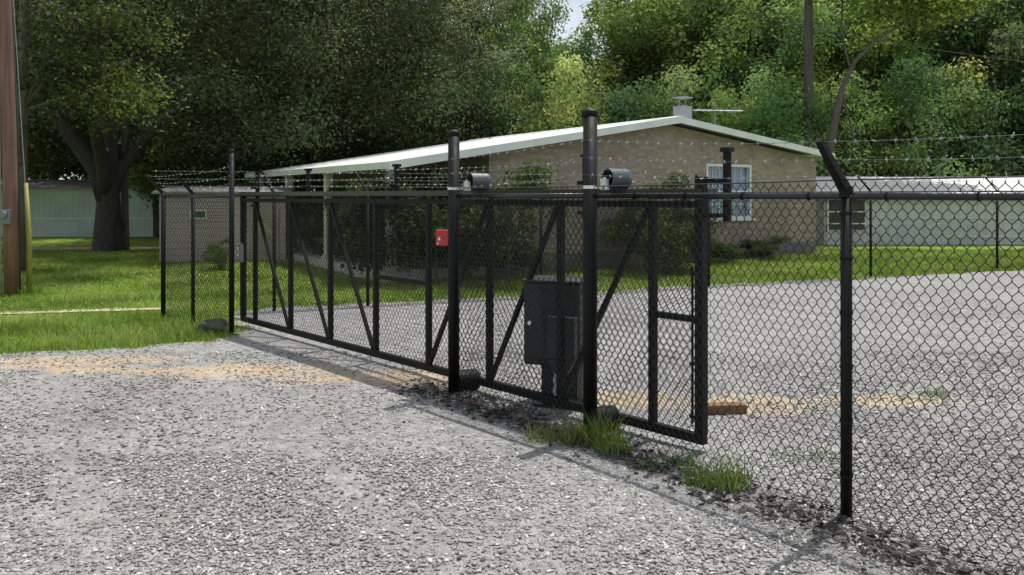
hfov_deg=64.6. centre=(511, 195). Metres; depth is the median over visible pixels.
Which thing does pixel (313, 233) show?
shrub
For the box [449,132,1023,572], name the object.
chain link fence
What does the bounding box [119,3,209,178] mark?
broadleaf tree
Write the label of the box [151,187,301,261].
brown shed
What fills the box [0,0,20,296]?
utility pole
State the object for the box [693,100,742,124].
tv antenna
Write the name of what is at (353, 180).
window
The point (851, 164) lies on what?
bushy tree
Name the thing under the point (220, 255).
shrub
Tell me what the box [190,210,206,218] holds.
window
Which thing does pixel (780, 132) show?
bushy tree
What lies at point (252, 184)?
bushy tree
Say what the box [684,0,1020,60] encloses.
overhead cable
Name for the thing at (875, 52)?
broadleaf tree
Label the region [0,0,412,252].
oak tree
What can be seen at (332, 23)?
broadleaf tree
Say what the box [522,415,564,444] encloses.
grass tuft
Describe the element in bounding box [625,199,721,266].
shrub
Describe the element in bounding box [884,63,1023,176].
bushy tree
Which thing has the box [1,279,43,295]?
grass tuft
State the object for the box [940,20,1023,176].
bushy tree
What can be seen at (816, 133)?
bushy tree
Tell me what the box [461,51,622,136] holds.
bushy tree
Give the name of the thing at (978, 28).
broadleaf tree
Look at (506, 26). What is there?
broadleaf tree
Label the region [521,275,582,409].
gate operator
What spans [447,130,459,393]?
gate post
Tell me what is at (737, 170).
window
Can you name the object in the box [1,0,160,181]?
oak tree
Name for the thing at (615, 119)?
bushy tree
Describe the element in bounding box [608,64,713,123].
bushy tree
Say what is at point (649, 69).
broadleaf tree
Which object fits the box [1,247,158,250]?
driveway
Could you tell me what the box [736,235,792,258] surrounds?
shrub
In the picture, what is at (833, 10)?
broadleaf tree
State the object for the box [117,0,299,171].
broadleaf tree
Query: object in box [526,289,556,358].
door
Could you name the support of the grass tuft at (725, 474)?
on the gravel lot
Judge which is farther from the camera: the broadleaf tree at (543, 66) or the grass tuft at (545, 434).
the broadleaf tree at (543, 66)
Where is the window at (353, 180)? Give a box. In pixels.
[348,178,368,213]
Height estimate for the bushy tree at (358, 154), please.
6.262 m
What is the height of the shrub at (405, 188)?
2.667 m
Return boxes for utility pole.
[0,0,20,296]
[803,0,813,146]
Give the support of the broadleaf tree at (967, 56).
on the ground at (153, 241)
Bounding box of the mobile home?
[1,179,158,236]
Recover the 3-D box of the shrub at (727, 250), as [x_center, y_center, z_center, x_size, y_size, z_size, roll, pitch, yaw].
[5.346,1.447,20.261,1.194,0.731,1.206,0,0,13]
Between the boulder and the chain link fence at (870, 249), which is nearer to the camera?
the boulder
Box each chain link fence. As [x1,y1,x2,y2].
[145,166,228,329]
[159,171,1023,314]
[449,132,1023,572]
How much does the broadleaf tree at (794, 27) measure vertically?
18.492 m
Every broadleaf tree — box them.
[13,0,209,271]
[51,60,87,178]
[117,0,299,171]
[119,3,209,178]
[183,0,329,112]
[269,0,392,111]
[292,0,450,145]
[338,18,516,134]
[385,0,560,135]
[423,0,533,32]
[437,0,570,112]
[451,0,584,135]
[507,28,621,106]
[544,0,776,123]
[559,0,720,122]
[601,0,795,113]
[651,0,877,137]
[730,0,849,69]
[743,0,911,138]
[766,0,855,74]
[776,0,964,138]
[793,0,1023,99]
[834,0,1023,131]
[919,0,1023,153]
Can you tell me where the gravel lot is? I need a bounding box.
[0,270,1023,574]
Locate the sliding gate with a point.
(427, 364)
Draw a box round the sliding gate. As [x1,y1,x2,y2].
[237,147,733,444]
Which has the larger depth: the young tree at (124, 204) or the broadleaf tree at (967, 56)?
the broadleaf tree at (967, 56)
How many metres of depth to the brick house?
20.50 m
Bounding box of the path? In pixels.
[0,307,166,313]
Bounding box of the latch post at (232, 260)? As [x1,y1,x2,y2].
[229,149,243,334]
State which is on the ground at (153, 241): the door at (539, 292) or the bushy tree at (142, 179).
the bushy tree at (142, 179)
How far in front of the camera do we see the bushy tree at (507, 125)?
34.33 m
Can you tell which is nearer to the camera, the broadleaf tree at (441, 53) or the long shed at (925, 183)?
the long shed at (925, 183)
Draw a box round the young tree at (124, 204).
[58,0,185,250]
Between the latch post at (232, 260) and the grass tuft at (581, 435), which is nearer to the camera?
the grass tuft at (581, 435)
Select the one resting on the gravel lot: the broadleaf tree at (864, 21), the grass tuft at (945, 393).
the grass tuft at (945, 393)
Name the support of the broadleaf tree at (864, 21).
on the ground at (153, 241)
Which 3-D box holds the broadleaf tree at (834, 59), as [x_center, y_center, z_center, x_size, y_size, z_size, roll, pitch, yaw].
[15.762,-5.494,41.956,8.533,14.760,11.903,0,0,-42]
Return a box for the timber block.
[708,402,746,414]
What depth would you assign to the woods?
62.01 m
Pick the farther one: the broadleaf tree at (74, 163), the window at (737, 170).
the broadleaf tree at (74, 163)
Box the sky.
[28,0,845,189]
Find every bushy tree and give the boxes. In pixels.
[127,65,274,217]
[174,76,313,218]
[236,62,344,219]
[296,104,366,220]
[346,79,442,156]
[389,80,501,150]
[450,81,545,140]
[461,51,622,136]
[505,92,609,135]
[558,84,670,127]
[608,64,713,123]
[628,85,772,133]
[690,65,850,175]
[728,91,880,175]
[793,82,934,175]
[823,47,977,176]
[871,55,1017,176]
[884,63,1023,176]
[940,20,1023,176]
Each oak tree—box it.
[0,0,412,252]
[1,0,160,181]
[119,0,558,229]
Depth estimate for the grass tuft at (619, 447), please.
5.63 m
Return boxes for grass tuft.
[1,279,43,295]
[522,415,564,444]
[541,400,634,448]
[586,427,649,456]
[636,447,701,472]
[670,437,769,492]
[768,441,834,462]
[920,385,953,397]
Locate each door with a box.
[247,207,278,259]
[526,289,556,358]
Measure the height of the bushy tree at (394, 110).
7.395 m
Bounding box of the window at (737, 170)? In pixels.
[706,164,755,220]
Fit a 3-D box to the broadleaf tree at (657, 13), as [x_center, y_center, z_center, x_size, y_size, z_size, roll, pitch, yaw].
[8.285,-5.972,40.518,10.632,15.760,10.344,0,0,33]
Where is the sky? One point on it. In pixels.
(576, 16)
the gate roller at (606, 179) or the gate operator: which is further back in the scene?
the gate operator
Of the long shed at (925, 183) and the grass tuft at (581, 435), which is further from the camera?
the long shed at (925, 183)
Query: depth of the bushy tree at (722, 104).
32.35 m
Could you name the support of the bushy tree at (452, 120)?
on the ground at (153, 241)
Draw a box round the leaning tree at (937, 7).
[798,0,1013,175]
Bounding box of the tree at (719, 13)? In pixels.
[683,0,784,91]
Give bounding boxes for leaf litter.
[391,378,1023,574]
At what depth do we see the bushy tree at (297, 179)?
35.38 m
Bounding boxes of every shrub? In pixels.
[200,238,228,269]
[294,217,353,256]
[321,181,400,261]
[326,160,466,278]
[365,171,485,282]
[462,157,572,281]
[597,171,690,275]
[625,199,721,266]
[710,240,745,261]
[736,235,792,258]
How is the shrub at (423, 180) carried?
on the ground at (153, 241)
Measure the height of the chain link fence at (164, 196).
2.288 m
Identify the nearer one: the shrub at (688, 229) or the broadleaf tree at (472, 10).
the shrub at (688, 229)
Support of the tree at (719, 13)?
on the ground at (153, 241)
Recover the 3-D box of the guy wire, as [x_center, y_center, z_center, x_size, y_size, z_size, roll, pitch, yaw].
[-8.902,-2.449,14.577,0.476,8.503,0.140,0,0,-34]
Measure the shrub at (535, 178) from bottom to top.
2.965 m
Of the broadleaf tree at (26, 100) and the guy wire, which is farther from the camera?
the broadleaf tree at (26, 100)
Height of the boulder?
0.258 m
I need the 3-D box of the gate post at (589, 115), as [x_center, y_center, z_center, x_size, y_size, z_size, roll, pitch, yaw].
[0.591,0.622,6.125,0.125,2.556,0.125,0,0,0]
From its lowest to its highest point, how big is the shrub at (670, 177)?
2.617 m
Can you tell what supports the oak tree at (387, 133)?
on the ground at (153, 241)
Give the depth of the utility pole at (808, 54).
32.88 m
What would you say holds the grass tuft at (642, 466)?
on the gravel lot
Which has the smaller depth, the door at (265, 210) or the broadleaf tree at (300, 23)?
the door at (265, 210)
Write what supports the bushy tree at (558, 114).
on the ground at (153, 241)
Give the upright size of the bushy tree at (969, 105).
7.951 m
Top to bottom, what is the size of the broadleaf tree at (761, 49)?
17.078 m
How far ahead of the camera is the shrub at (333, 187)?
18.42 m
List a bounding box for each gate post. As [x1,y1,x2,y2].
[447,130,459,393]
[582,108,597,431]
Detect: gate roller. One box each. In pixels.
[447,173,490,190]
[459,368,480,391]
[583,168,631,189]
[597,405,620,431]
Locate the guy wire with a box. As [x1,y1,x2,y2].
[13,0,31,293]
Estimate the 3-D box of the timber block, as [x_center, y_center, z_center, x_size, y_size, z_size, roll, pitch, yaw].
[1.750,1.750,6.660,0.340,0.075,0.110,0,0,-6]
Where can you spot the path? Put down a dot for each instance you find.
(105, 309)
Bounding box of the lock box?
[436,229,447,245]
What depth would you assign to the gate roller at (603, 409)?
6.16 m
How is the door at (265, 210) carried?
in the brown shed at (239, 189)
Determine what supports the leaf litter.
on the gravel lot
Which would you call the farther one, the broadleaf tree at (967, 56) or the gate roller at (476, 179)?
the broadleaf tree at (967, 56)
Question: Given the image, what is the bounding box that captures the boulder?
[195,318,228,333]
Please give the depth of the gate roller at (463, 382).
7.37 m
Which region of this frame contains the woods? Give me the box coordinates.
[30,0,848,179]
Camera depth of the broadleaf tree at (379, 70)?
41.27 m
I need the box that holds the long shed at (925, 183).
[816,177,1023,244]
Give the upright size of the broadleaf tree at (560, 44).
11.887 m
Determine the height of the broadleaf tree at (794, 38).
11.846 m
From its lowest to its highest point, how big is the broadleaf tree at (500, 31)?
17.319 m
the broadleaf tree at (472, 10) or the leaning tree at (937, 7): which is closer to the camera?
the leaning tree at (937, 7)
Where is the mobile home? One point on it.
(62, 207)
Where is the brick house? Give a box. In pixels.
[245,96,834,283]
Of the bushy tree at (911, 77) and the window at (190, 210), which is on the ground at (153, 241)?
the bushy tree at (911, 77)
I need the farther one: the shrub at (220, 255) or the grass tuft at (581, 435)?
the shrub at (220, 255)
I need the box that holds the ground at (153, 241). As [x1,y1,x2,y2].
[0,211,1023,351]
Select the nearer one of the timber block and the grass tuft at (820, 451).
the grass tuft at (820, 451)

